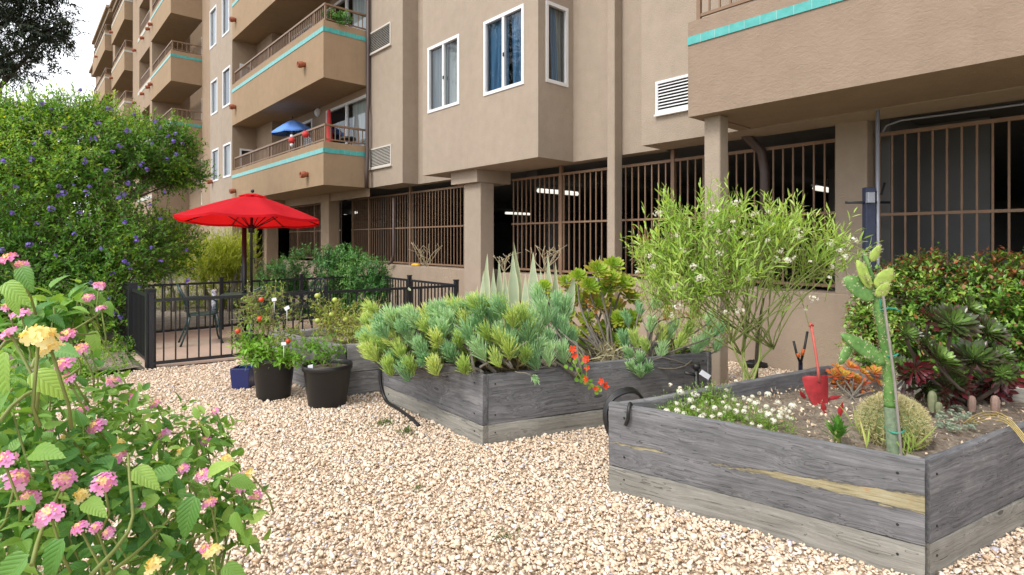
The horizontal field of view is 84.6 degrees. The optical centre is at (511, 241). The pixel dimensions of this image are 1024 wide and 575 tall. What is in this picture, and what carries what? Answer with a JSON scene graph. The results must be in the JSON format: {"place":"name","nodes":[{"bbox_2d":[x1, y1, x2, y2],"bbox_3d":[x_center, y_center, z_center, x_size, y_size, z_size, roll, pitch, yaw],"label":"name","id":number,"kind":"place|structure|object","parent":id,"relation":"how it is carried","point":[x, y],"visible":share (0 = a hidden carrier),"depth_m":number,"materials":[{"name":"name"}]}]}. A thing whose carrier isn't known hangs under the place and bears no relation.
{"place":"outdoors","nodes":[
{"label":"outdoors","id":0,"kind":"place"},
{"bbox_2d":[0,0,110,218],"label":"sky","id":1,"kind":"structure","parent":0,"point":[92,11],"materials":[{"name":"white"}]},
{"bbox_2d":[0,301,139,378],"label":"planting soil","id":2,"kind":"structure","parent":0,"point":[110,361],"depth_m":7.08,"materials":[{"name":"brown soil"}]},
{"bbox_2d":[0,78,221,344],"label":"flowering shrub","id":3,"kind":"object","parent":2,"relation":"on","point":[44,152],"visible":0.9,"depth_m":8.57,"materials":[{"name":"green plant"}]},
{"bbox_2d":[2,261,239,386],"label":"ground","id":4,"kind":"structure","parent":0,"point":[141,367],"depth_m":7.02,"materials":[{"name":"beige concrete"}]},
{"bbox_2d":[0,0,92,105],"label":"dark tree","id":5,"kind":"object","parent":4,"relation":"on","point":[54,35],"visible":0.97,"depth_m":11.01,"materials":[{"name":"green plant"}]},
{"bbox_2d":[11,330,141,399],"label":"ground cover","id":6,"kind":"object","parent":4,"relation":"on","point":[84,368],"visible":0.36,"depth_m":6.48,"materials":[{"name":"green plant"}]},
{"bbox_2d":[89,0,1023,385],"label":"apartment building","id":7,"kind":"structure","parent":4,"relation":"on","point":[467,124],"depth_m":9.28,"materials":[{"name":"paint"}]},
{"bbox_2d":[210,4,216,49],"bbox_3d":[-10.567,-7.620,20.045,0.167,1.403,0.878,0,0,-41],"label":"window","id":8,"kind":"structure","parent":7,"relation":"in","point":[215,7],"depth_m":20.23,"materials":[{"name":"white glass"}]},
{"bbox_2d":[211,77,217,115],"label":"window","id":9,"kind":"structure","parent":7,"relation":"in","point":[216,79],"depth_m":20.12,"materials":[{"name":"white glass"}]},
{"bbox_2d":[212,147,218,181],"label":"window","id":10,"kind":"structure","parent":7,"relation":"in","point":[217,149],"depth_m":20.02,"materials":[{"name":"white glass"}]},
{"bbox_2d":[222,0,228,37],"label":"window","id":11,"kind":"structure","parent":7,"relation":"in","point":[227,1],"depth_m":19.09,"materials":[{"name":"clear glass"}]},
{"bbox_2d":[222,65,229,108],"bbox_3d":[-9.457,-5.154,18.791,0.167,1.305,0.900,0,0,-41],"label":"window","id":12,"kind":"structure","parent":7,"relation":"in","point":[226,69],"depth_m":19.04,"materials":[{"name":"clear glass"}]},
{"bbox_2d":[223,142,250,177],"bbox_3d":[-9.248,-2.712,18.893,0.615,1.165,0.935,0,0,-41],"label":"window","id":13,"kind":"structure","parent":7,"relation":"in","point":[228,144],"depth_m":18.92,"materials":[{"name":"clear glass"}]},
{"bbox_2d":[240,64,244,76],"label":"window","id":14,"kind":"structure","parent":7,"relation":"in","point":[243,70],"depth_m":18.63,"materials":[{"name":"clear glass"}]},
{"bbox_2d":[240,148,252,167],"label":"window","id":15,"kind":"structure","parent":7,"relation":"in","point":[241,150],"depth_m":18.50,"materials":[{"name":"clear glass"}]},
{"bbox_2d":[271,116,310,147],"bbox_3d":[-6.196,-2.589,15.983,1.146,1.938,1.142,0,0,26],"label":"balcony umbrella","id":16,"kind":"object","parent":7,"relation":"on","point":[288,128],"visible":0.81,"depth_m":15.72,"materials":[{"name":"blue fabric"}]},
{"bbox_2d":[288,132,295,146],"bbox_3d":[-5.553,-2.583,14.184,0.155,0.378,0.155,0,0,4],"label":"hanging lantern","id":17,"kind":"object","parent":7,"relation":"hanging from","point":[291,140],"visible":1,"depth_m":14.15,"materials":[{"name":"red fabric"}]},
{"bbox_2d":[292,23,310,40],"bbox_3d":[-6.288,-5.330,16.868,0.065,2.020,1.620,0,0,-41],"label":"window","id":18,"kind":"structure","parent":7,"relation":"in","point":[310,23],"depth_m":16.77,"materials":[{"name":"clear glass"}]},
{"bbox_2d":[292,119,311,150],"bbox_3d":[-6.082,-2.550,17.050,0.615,2.060,1.660,0,0,-41],"label":"window","id":19,"kind":"structure","parent":7,"relation":"in","point":[309,122],"depth_m":17.41,"materials":[{"name":"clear glass"}]},
{"bbox_2d":[302,126,309,137],"bbox_3d":[-4.955,-2.648,13.509,0.155,0.288,0.155,0,0,4],"label":"hanging lantern","id":20,"kind":"object","parent":7,"relation":"hanging from","point":[305,133],"visible":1,"depth_m":13.46,"materials":[{"name":"red fabric"}]},
{"bbox_2d":[326,109,332,141],"bbox_3d":[-4.732,-2.530,14.554,0.209,1.820,0.220,0,0,-41],"label":"closed umbrella","id":21,"kind":"object","parent":7,"relation":"on","point":[329,120],"visible":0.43,"depth_m":14.50,"materials":[{"name":"red fabric"}]},
{"bbox_2d":[321,6,352,25],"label":"balcony plant","id":22,"kind":"object","parent":7,"relation":"on","point":[339,18],"visible":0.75,"depth_m":13.14,"materials":[{"name":"green plant"}]},
{"bbox_2d":[326,94,365,145],"bbox_3d":[-4.083,-2.575,14.791,0.615,2.110,2.527,0,0,-41],"label":"window","id":23,"kind":"structure","parent":7,"relation":"in","point":[351,113],"depth_m":14.58,"materials":[{"name":"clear glass"}]},
{"bbox_2d":[326,0,365,30],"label":"window","id":24,"kind":"structure","parent":7,"relation":"in","point":[355,5],"depth_m":14.48,"materials":[{"name":"clear glass"}]},
{"bbox_2d":[340,136,355,143],"bbox_3d":[-4.076,-2.109,13.951,0.407,0.982,0.401,0,0,-41],"label":"balcony stool","id":25,"kind":"object","parent":7,"relation":"on","point":[346,138],"visible":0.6,"depth_m":13.83,"materials":[{"name":"black plastic"}]},
{"bbox_2d":[427,34,459,113],"bbox_3d":[-1.081,-3.139,10.786,0.625,1.316,1.079,0,0,-41],"label":"window","id":26,"kind":"structure","parent":7,"relation":"in","point":[441,54],"depth_m":10.89,"materials":[{"name":"clear glass"}]},
{"bbox_2d":[504,211,529,214],"bbox_3d":[0.270,-1.360,25.877,1.533,0.220,0.140,0,0,-41],"label":"fluorescent light","id":27,"kind":"object","parent":7,"relation":"hanging from","point":[515,212],"visible":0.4,"depth_m":25.73,"materials":[{"name":"white"}]},
{"bbox_2d":[483,3,550,95],"bbox_3d":[0.063,-3.139,9.493,0.625,1.316,1.080,0,0,-41],"label":"window","id":28,"kind":"structure","parent":7,"relation":"in","point":[507,34],"depth_m":9.41,"materials":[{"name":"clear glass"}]},
{"bbox_2d":[536,187,578,195],"bbox_3d":[1.216,-1.360,14.747,1.533,0.220,0.140,0,0,-41],"label":"fluorescent light","id":29,"kind":"object","parent":7,"relation":"hanging from","point":[556,191],"visible":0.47,"depth_m":14.60,"materials":[{"name":"white plastic"}]},
{"bbox_2d":[546,0,568,86],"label":"window","id":30,"kind":"structure","parent":7,"relation":"in","point":[550,6],"depth_m":9.06,"materials":[{"name":"clear glass"}]},
{"bbox_2d":[811,178,828,192],"bbox_3d":[7.311,-1.310,13.052,1.533,0.320,0.140,0,0,-41],"label":"fluorescent light","id":31,"kind":"object","parent":7,"relation":"hanging from","point":[819,187],"visible":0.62,"depth_m":12.71,"materials":[{"name":"white"}]},
{"bbox_2d":[211,289,216,310],"bbox_3d":[-4.496,0.882,8.500,0.084,0.335,0.084,0,0,-41],"label":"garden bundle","id":32,"kind":"object","parent":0,"point":[213,292],"visible":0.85,"depth_m":8.47,"materials":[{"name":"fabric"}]},
{"bbox_2d":[62,280,399,334],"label":"path","id":33,"kind":"structure","parent":0,"point":[183,319],"depth_m":11.24,"materials":[{"name":"concrete"}]},
{"bbox_2d":[132,261,262,311],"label":"thicket","id":34,"kind":"object","parent":33,"relation":"on","point":[169,281],"visible":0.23,"depth_m":12.20,"materials":[{"name":"green plant"}]},
{"bbox_2d":[173,226,266,308],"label":"feathery bush","id":35,"kind":"object","parent":33,"relation":"on","point":[224,260],"visible":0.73,"depth_m":12.05,"materials":[{"name":"green plant"}]},
{"bbox_2d":[253,242,399,316],"bbox_3d":[-3.771,0.777,11.798,3.348,1.579,1.875,0,0,12],"label":"dark hedge","id":36,"kind":"object","parent":33,"relation":"on","point":[346,263],"visible":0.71,"depth_m":11.28,"materials":[{"name":"green plant"}]},
{"bbox_2d":[112,308,423,368],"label":"patio slab","id":37,"kind":"structure","parent":0,"point":[192,345],"depth_m":8.08,"materials":[{"name":"concrete"}]},
{"bbox_2d":[114,278,156,369],"bbox_3d":[-5.157,1.028,7.648,0.122,0.943,2.722,0,0,-41],"label":"metal fence","id":38,"kind":"object","parent":37,"relation":"on","point":[136,304],"visible":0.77,"depth_m":7.31,"materials":[{"name":"black metal"}]},
{"bbox_2d":[176,283,223,346],"bbox_3d":[-4.600,1.044,8.287,0.597,0.898,0.534,0,0,-34],"label":"patio chair","id":39,"kind":"object","parent":37,"relation":"on","point":[204,313],"visible":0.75,"depth_m":8.21,"materials":[{"name":"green metal"}]},
{"bbox_2d":[173,189,318,340],"bbox_3d":[-3.978,0.340,8.599,1.940,2.297,1.939,0,0,-19],"label":"patio umbrella","id":40,"kind":"object","parent":37,"relation":"on","point":[251,212],"visible":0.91,"depth_m":8.51,"materials":[{"name":"red fabric"},{"name":"wood"}]},
{"bbox_2d":[123,272,370,332],"bbox_3d":[-4.425,1.048,10.005,4.142,0.903,0.072,0,0,-41],"label":"metal fence","id":41,"kind":"object","parent":37,"relation":"on","point":[301,279],"visible":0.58,"depth_m":9.55,"materials":[{"name":"black metal"}]},
{"bbox_2d":[220,290,290,336],"bbox_3d":[-3.900,1.140,8.633,1.040,0.704,1.040,0,0,-41],"label":"patio table","id":42,"kind":"object","parent":37,"relation":"on","point":[236,293],"visible":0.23,"depth_m":8.59,"materials":[{"name":"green metal"}]},
{"bbox_2d":[240,285,282,337],"bbox_3d":[-3.518,1.044,7.924,0.534,0.898,0.597,0,0,-35],"label":"patio chair","id":43,"kind":"object","parent":37,"relation":"on","point":[277,289],"visible":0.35,"depth_m":7.79,"materials":[{"name":"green metal"}]},
{"bbox_2d":[148,280,458,369],"bbox_3d":[-2.559,1.048,7.730,4.093,0.903,0.062,0,0,-33],"label":"metal fence","id":44,"kind":"object","parent":37,"relation":"on","point":[152,362],"visible":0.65,"depth_m":7.02,"materials":[{"name":"black metal"}]},
{"bbox_2d":[284,277,325,329],"bbox_3d":[-3.383,1.044,9.232,0.534,0.898,0.597,0,0,39],"label":"patio chair","id":45,"kind":"object","parent":37,"relation":"on","point":[307,306],"visible":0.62,"depth_m":9.36,"materials":[{"name":"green metal"}]},
{"bbox_2d":[371,273,458,316],"bbox_3d":[-1.843,1.048,10.119,0.072,0.903,3.136,0,0,-39],"label":"metal fence","id":46,"kind":"object","parent":37,"relation":"on","point":[409,280],"visible":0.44,"depth_m":10.10,"materials":[{"name":"black metal"}]},
{"bbox_2d":[408,242,442,266],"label":"bare twigs","id":47,"kind":"object","parent":37,"relation":"on","point":[425,264],"visible":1,"depth_m":10.59,"materials":[{"name":"beige plant"}]},
{"bbox_2d":[0,331,1023,574],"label":"gravel ground","id":48,"kind":"structure","parent":0,"point":[322,568],"depth_m":3.05,"materials":[{"name":"beige gravel"}]},
{"bbox_2d":[0,252,273,574],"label":"lantana bush","id":49,"kind":"object","parent":48,"relation":"on","point":[67,500],"visible":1,"depth_m":1.05,"materials":[{"name":"green plant"}]},
{"bbox_2d":[230,365,254,389],"bbox_3d":[-2.748,1.390,5.772,0.199,0.220,0.199,0,0,0],"label":"plant pot","id":50,"kind":"object","parent":48,"relation":"on","point":[241,377],"visible":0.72,"depth_m":5.68,"materials":[{"name":"blue ceramic"}]},
{"bbox_2d":[251,352,293,401],"bbox_3d":[-2.297,1.300,5.426,0.404,0.400,0.404,0,0,-41],"label":"plant pot","id":51,"kind":"object","parent":48,"relation":"on","point":[272,382],"visible":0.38,"depth_m":5.28,"materials":[{"name":"black plastic"}]},
{"bbox_2d":[227,324,304,372],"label":"pepper plant","id":52,"kind":"object","parent":51,"relation":"on","point":[250,348],"visible":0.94,"depth_m":5.25,"materials":[{"name":"green plant"}]},
{"bbox_2d":[225,279,311,358],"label":"tomato plant","id":53,"kind":"object","parent":51,"relation":"on","point":[262,317],"visible":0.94,"depth_m":5.37,"materials":[{"name":"green plant"}]},
{"bbox_2d":[269,326,383,395],"bbox_3d":[-1.261,1.273,6.271,2.585,0.558,1.435,0,0,-28],"label":"raised garden bed","id":54,"kind":"object","parent":48,"relation":"on","point":[364,376],"visible":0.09,"depth_m":5.52,"materials":[{"name":"wood"}]},
{"bbox_2d":[302,291,388,343],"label":"tomato plant","id":55,"kind":"object","parent":54,"relation":"on","point":[352,330],"visible":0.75,"depth_m":5.84,"materials":[{"name":"green plant"}]},
{"bbox_2d":[301,358,352,409],"bbox_3d":[-1.697,1.308,5.175,0.448,0.385,0.448,0,0,-41],"label":"plant pot","id":56,"kind":"object","parent":48,"relation":"on","point":[326,386],"visible":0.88,"depth_m":5.02,"materials":[{"name":"black plastic"}]},
{"bbox_2d":[286,331,346,368],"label":"pepper plant","id":57,"kind":"object","parent":56,"relation":"on","point":[294,356],"visible":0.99,"depth_m":5.14,"materials":[{"name":"green plant"}]},
{"bbox_2d":[369,416,393,426],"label":"weed","id":58,"kind":"object","parent":48,"relation":"on","point":[386,421],"visible":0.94,"depth_m":4.56,"materials":[{"name":"green plant"}]},
{"bbox_2d":[379,367,420,426],"bbox_3d":[-0.995,1.338,4.925,0.052,0.316,0.987,0,0,-31],"label":"irrigation hose","id":59,"kind":"object","parent":48,"relation":"on","point":[406,414],"visible":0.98,"depth_m":5.08,"materials":[{"name":"black plastic"}]},
{"bbox_2d":[395,425,416,434],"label":"weed","id":60,"kind":"object","parent":48,"relation":"on","point":[407,429],"visible":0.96,"depth_m":4.37,"materials":[{"name":"green plant"}]},
{"bbox_2d":[492,525,520,542],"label":"weed","id":61,"kind":"object","parent":48,"relation":"on","point":[504,535],"visible":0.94,"depth_m":2.82,"materials":[{"name":"green plant"}]},
{"bbox_2d":[493,252,520,289],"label":"bare twigs","id":62,"kind":"object","parent":48,"relation":"on","point":[502,261],"visible":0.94,"depth_m":7.00,"materials":[{"name":"beige plant"}]},
{"bbox_2d":[383,333,711,445],"bbox_3d":[0.287,1.266,5.153,2.622,0.592,1.494,0,0,-24],"label":"raised garden bed","id":63,"kind":"object","parent":48,"relation":"on","point":[478,408],"visible":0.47,"depth_m":4.43,"materials":[{"name":"grey wood"}]},
{"bbox_2d":[353,296,494,381],"bbox_3d":[-0.803,0.794,4.591,1.260,0.756,0.950,0,0,13],"label":"finger succulent","id":64,"kind":"object","parent":63,"relation":"on","point":[408,340],"visible":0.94,"depth_m":4.34,"materials":[{"name":"green plant"}]},
{"bbox_2d":[435,298,527,373],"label":"bare branch","id":65,"kind":"object","parent":63,"relation":"on","point":[491,368],"visible":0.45,"depth_m":4.22,"materials":[{"name":"grey plant"}]},
{"bbox_2d":[440,287,548,372],"bbox_3d":[-0.146,0.706,4.455,0.891,0.740,0.885,0,0,3],"label":"pencil succulent","id":66,"kind":"object","parent":63,"relation":"on","point":[477,334],"visible":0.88,"depth_m":4.24,"materials":[{"name":"green plant"}]},
{"bbox_2d":[408,245,621,318],"bbox_3d":[0.005,0.357,5.276,2.119,0.727,0.670,0,0,2],"label":"spear leaf plant","id":67,"kind":"object","parent":63,"relation":"on","point":[514,292],"visible":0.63,"depth_m":5.21,"materials":[{"name":"green plant"}]},
{"bbox_2d":[515,371,539,384],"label":"finger succulent","id":68,"kind":"object","parent":63,"relation":"on","point":[534,379],"visible":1,"depth_m":4.05,"materials":[{"name":"green plant"}]},
{"bbox_2d":[485,281,585,376],"bbox_3d":[0.213,0.683,4.443,0.868,0.755,0.470,0,0,-29],"label":"finger succulent","id":69,"kind":"object","parent":63,"relation":"on","point":[548,315],"visible":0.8,"depth_m":4.45,"materials":[{"name":"green plant"}]},
{"bbox_2d":[525,245,566,328],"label":"bare twigs","id":70,"kind":"object","parent":63,"relation":"on","point":[544,263],"visible":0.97,"depth_m":6.39,"materials":[{"name":"beige plant"}]},
{"bbox_2d":[520,255,642,360],"bbox_3d":[0.616,0.615,5.115,1.200,0.982,0.632,0,0,0],"label":"green aeonium","id":71,"kind":"object","parent":63,"relation":"on","point":[611,281],"visible":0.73,"depth_m":5.10,"materials":[{"name":"green plant"}]},
{"bbox_2d":[564,346,608,394],"bbox_3d":[0.558,0.962,4.225,0.337,0.378,0.111,0,0,3],"label":"nasturtium","id":72,"kind":"object","parent":63,"relation":"on","point":[584,378],"visible":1,"depth_m":4.20,"materials":[{"name":"orange plant"}]},
{"bbox_2d":[577,341,643,367],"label":"dry strap leaves","id":73,"kind":"object","parent":63,"relation":"on","point":[608,355],"visible":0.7,"depth_m":4.74,"materials":[{"name":"plant"}]},
{"bbox_2d":[624,349,653,378],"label":"finger succulent","id":74,"kind":"object","parent":63,"relation":"on","point":[639,369],"visible":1,"depth_m":4.64,"materials":[{"name":"green plant"}]},
{"bbox_2d":[615,293,727,369],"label":"finger succulent","id":75,"kind":"object","parent":63,"relation":"on","point":[666,333],"visible":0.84,"depth_m":4.95,"materials":[{"name":"green plant"}]},
{"bbox_2d":[626,227,734,353],"bbox_3d":[1.533,0.495,5.379,0.949,1.385,1.009,0,0,-41],"label":"shrub","id":76,"kind":"object","parent":63,"relation":"on","point":[640,253],"visible":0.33,"depth_m":5.29,"materials":[{"name":"green plant"}]},
{"bbox_2d":[684,363,710,388],"bbox_3d":[1.409,1.213,4.273,0.195,0.575,0.069,0,0,18],"label":"sprinkler riser","id":77,"kind":"object","parent":48,"relation":"on","point":[696,368],"visible":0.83,"depth_m":4.26,"materials":[{"name":"black plastic"}]},
{"bbox_2d":[746,359,767,368],"bbox_3d":[2.881,1.449,6.656,0.291,0.131,0.148,0,0,-1],"label":"plant pot","id":78,"kind":"object","parent":48,"relation":"on","point":[750,363],"visible":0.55,"depth_m":6.61,"materials":[{"name":"black plastic"}]},
{"bbox_2d":[609,365,1023,574],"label":"raised garden bed","id":79,"kind":"object","parent":48,"relation":"on","point":[939,506],"visible":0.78,"depth_m":2.85,"materials":[{"name":"grey wood"}]},
{"bbox_2d":[603,387,643,435],"bbox_3d":[0.951,1.192,3.652,0.903,0.578,0.071,0,0,-31],"label":"garden hose","id":80,"kind":"object","parent":79,"relation":"hanging from","point":[615,395],"visible":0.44,"depth_m":3.46,"materials":[{"name":"black plastic"}]},
{"bbox_2d":[624,402,632,425],"bbox_3d":[0.698,1.012,3.320,0.086,0.136,0.040,0,0,-41],"label":"hose end","id":81,"kind":"object","parent":79,"relation":"on","point":[630,404],"visible":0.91,"depth_m":3.29,"materials":[{"name":"black plastic"}]},
{"bbox_2d":[653,379,805,433],"bbox_3d":[1.260,1.018,3.459,0.860,0.246,1.128,0,0,10],"label":"white alyssum","id":82,"kind":"object","parent":79,"relation":"on","point":[731,414],"visible":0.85,"depth_m":3.37,"materials":[{"name":"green plant"}]},
{"bbox_2d":[619,171,880,379],"bbox_3d":[1.688,0.324,4.207,1.802,1.685,1.188,0,0,-17],"label":"milkweed shrub","id":83,"kind":"object","parent":79,"relation":"on","point":[698,291],"visible":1,"depth_m":4.12,"materials":[{"name":"green plant"}]},
{"bbox_2d":[792,331,808,369],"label":"pruning loppers","id":84,"kind":"object","parent":79,"relation":"on","point":[800,364],"visible":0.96,"depth_m":4.96,"materials":[{"name":"black plastic"}]},
{"bbox_2d":[802,322,827,404],"bbox_3d":[2.028,0.814,3.754,0.167,0.551,0.079,0,0,12],"label":"hand spade","id":85,"kind":"object","parent":79,"relation":"in","point":[816,388],"visible":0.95,"depth_m":3.73,"materials":[{"name":"red paint"}]},
{"bbox_2d":[799,377,850,416],"bbox_3d":[2.178,1.050,3.921,0.277,0.121,0.848,0,0,34],"label":"leaf ornament","id":86,"kind":"object","parent":79,"relation":"on","point":[823,405],"visible":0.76,"depth_m":3.57,"materials":[{"name":"red paint"}]},
{"bbox_2d":[822,412,854,442],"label":"aloe plant","id":87,"kind":"object","parent":79,"relation":"on","point":[837,430],"visible":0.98,"depth_m":3.00,"materials":[{"name":"green plant"}]},
{"bbox_2d":[826,360,882,401],"bbox_3d":[2.491,1.007,4.040,0.396,0.336,0.752,0,0,25],"label":"red jade","id":88,"kind":"object","parent":79,"relation":"on","point":[861,380],"visible":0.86,"depth_m":4.03,"materials":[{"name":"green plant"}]},
{"bbox_2d":[839,404,869,447],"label":"grass","id":89,"kind":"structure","parent":79,"relation":"on","point":[865,439],"depth_m":2.95,"materials":[{"name":"yellow plant"}]},
{"bbox_2d":[706,381,1023,454],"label":"soil pebbles","id":90,"kind":"object","parent":79,"relation":"on","point":[825,414],"visible":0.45,"depth_m":3.52,"materials":[{"name":"stone"}]},
{"bbox_2d":[837,244,899,454],"bbox_3d":[1.787,0.547,2.839,0.368,1.079,0.105,0,0,-6],"label":"prickly pear cactus","id":91,"kind":"object","parent":79,"relation":"on","point":[866,285],"visible":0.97,"depth_m":2.83,"materials":[{"name":"green plant"}]},
{"bbox_2d":[879,298,901,312],"bbox_3d":[1.904,0.317,2.839,0.127,0.085,0.076,0,0,20],"label":"plant tie","id":92,"kind":"object","parent":91,"relation":"attached to","point":[881,309],"visible":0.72,"depth_m":2.83,"materials":[{"name":"green plastic"}]},
{"bbox_2d":[884,425,904,433],"bbox_3d":[1.938,0.951,2.851,0.092,0.021,0.093,0,0,-41],"label":"plant tie","id":93,"kind":"object","parent":91,"relation":"attached to","point":[902,430],"visible":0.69,"depth_m":2.81,"materials":[{"name":"green plastic"}]},
{"bbox_2d":[882,296,902,454],"bbox_3d":[1.899,0.677,2.807,0.101,0.817,0.014,0,0,3],"label":"wooden stake","id":94,"kind":"object","parent":79,"relation":"in","point":[893,375],"visible":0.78,"depth_m":2.80,"materials":[{"name":"grey wood"}]},
{"bbox_2d":[855,392,935,450],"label":"barrel cactus","id":95,"kind":"object","parent":79,"relation":"on","point":[913,417],"visible":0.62,"depth_m":2.96,"materials":[{"name":"plant"}]},
{"bbox_2d":[879,427,934,453],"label":"grass","id":96,"kind":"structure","parent":79,"relation":"on","point":[912,442],"depth_m":2.85,"materials":[{"name":"green plant"}]},
{"bbox_2d":[927,391,936,411],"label":"cactus","id":97,"kind":"object","parent":79,"relation":"on","point":[931,398],"visible":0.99,"depth_m":3.54,"materials":[{"name":"plant"}]},
{"bbox_2d":[935,402,942,413],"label":"cactus","id":98,"kind":"object","parent":79,"relation":"on","point":[938,405],"visible":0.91,"depth_m":3.50,"materials":[{"name":"green plant"}]},
{"bbox_2d":[934,405,976,431],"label":"grey ground cover","id":99,"kind":"object","parent":79,"relation":"on","point":[947,424],"visible":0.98,"depth_m":3.29,"materials":[{"name":"plant"}]},
{"bbox_2d":[894,294,1023,409],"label":"dark aeonium","id":100,"kind":"object","parent":79,"relation":"on","point":[952,384],"visible":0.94,"depth_m":3.62,"materials":[{"name":"green plant"}]},
{"bbox_2d":[967,395,975,411],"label":"cactus","id":101,"kind":"object","parent":79,"relation":"on","point":[971,403],"visible":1,"depth_m":3.54,"materials":[{"name":"pink plant"}]},
{"bbox_2d":[963,411,1023,442],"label":"bent stem","id":102,"kind":"object","parent":79,"relation":"on","point":[1016,428],"visible":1,"depth_m":2.98,"materials":[{"name":"yellow plant"}]},
{"bbox_2d":[990,395,999,413],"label":"cactus","id":103,"kind":"object","parent":79,"relation":"on","point":[995,403],"visible":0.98,"depth_m":3.50,"materials":[{"name":"pink plant"}]},
{"bbox_2d":[845,110,890,367],"bbox_3d":[3.383,0.125,5.325,0.420,2.750,0.110,0,0,0],"label":"metal post","id":104,"kind":"object","parent":48,"relation":"on","point":[868,202],"visible":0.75,"depth_m":5.33,"materials":[{"name":"grey metal"}]},
{"bbox_2d":[835,242,1023,383],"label":"red tip hedge","id":105,"kind":"object","parent":48,"relation":"on","point":[1004,309],"visible":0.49,"depth_m":4.95,"materials":[{"name":"green plant"}]}
]}

